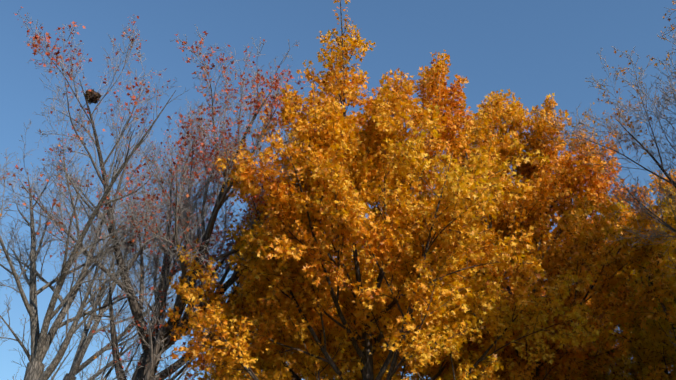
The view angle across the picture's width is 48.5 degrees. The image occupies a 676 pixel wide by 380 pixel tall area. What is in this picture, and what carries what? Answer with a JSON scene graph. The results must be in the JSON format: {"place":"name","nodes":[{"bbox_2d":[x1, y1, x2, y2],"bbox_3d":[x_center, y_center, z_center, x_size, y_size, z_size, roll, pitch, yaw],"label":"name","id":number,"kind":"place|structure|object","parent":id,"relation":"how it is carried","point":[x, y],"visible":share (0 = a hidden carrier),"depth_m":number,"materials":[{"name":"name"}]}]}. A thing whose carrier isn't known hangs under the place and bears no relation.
{"place":"outdoors","nodes":[
{"label":"outdoors","id":0,"kind":"place"},
{"bbox_2d":[0,0,675,379],"label":"sky","id":1,"kind":"structure","parent":0,"point":[533,49],"materials":[{"name":"blue"}]},
{"label":"ground","id":2,"kind":"structure","parent":0,"visible":0},
{"bbox_2d":[0,79,194,379],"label":"tree","id":3,"kind":"object","parent":2,"relation":"on","point":[41,340],"visible":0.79,"depth_m":17.16,"materials":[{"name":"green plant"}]},
{"bbox_2d":[0,157,223,379],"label":"pale leaning tree","id":4,"kind":"object","parent":2,"relation":"on","point":[76,366],"visible":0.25,"depth_m":27.86,"materials":[{"name":"grey plant"}]},
{"bbox_2d":[0,7,374,379],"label":"red maple tree","id":5,"kind":"object","parent":2,"relation":"on","point":[154,341],"visible":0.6,"depth_m":18.45,"materials":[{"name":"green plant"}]},
{"bbox_2d":[84,89,101,103],"bbox_3d":[-5.971,-2.263,18.305,0.429,0.346,0.436,9,-33,-14],"label":"bird nest","id":6,"kind":"object","parent":5,"relation":"attached to","point":[95,98],"visible":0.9,"depth_m":18.22,"materials":[{"name":"brown plant"}]},
{"bbox_2d":[191,242,396,379],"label":"maple tree","id":7,"kind":"object","parent":2,"relation":"on","point":[295,368],"visible":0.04,"depth_m":26.65,"materials":[{"name":"orange plant"}]},
{"bbox_2d":[160,0,600,379],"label":"sugar maple tree","id":8,"kind":"object","parent":2,"relation":"on","point":[338,154],"visible":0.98,"depth_m":16.95,"materials":[{"name":"yellow plant"}]},
{"bbox_2d":[347,173,551,379],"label":"maple tree","id":9,"kind":"object","parent":2,"relation":"on","point":[414,376],"depth_m":27.53,"materials":[{"name":"yellow plant"}]},
{"bbox_2d":[415,89,675,379],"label":"sugar maple tree","id":10,"kind":"object","parent":2,"relation":"on","point":[579,234],"visible":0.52,"depth_m":20.62,"materials":[{"name":"orange plant"}]},
{"bbox_2d":[470,241,669,379],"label":"maple tree","id":11,"kind":"object","parent":2,"relation":"on","point":[610,353],"visible":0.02,"depth_m":25.63,"materials":[{"name":"yellow plant"}]},
{"bbox_2d":[530,0,675,343],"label":"bare maple tree","id":12,"kind":"object","parent":2,"relation":"on","point":[644,209],"visible":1,"depth_m":18.01,"materials":[{"name":"brown plant"}]},
{"bbox_2d":[541,185,675,379],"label":"maple tree","id":13,"kind":"object","parent":2,"relation":"on","point":[650,345],"visible":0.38,"depth_m":22.43,"materials":[{"name":"orange plant"}]},
{"bbox_2d":[599,169,675,371],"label":"maple tree","id":14,"kind":"object","parent":2,"relation":"on","point":[656,181],"depth_m":31.21,"materials":[{"name":"orange plant"}]}
]}

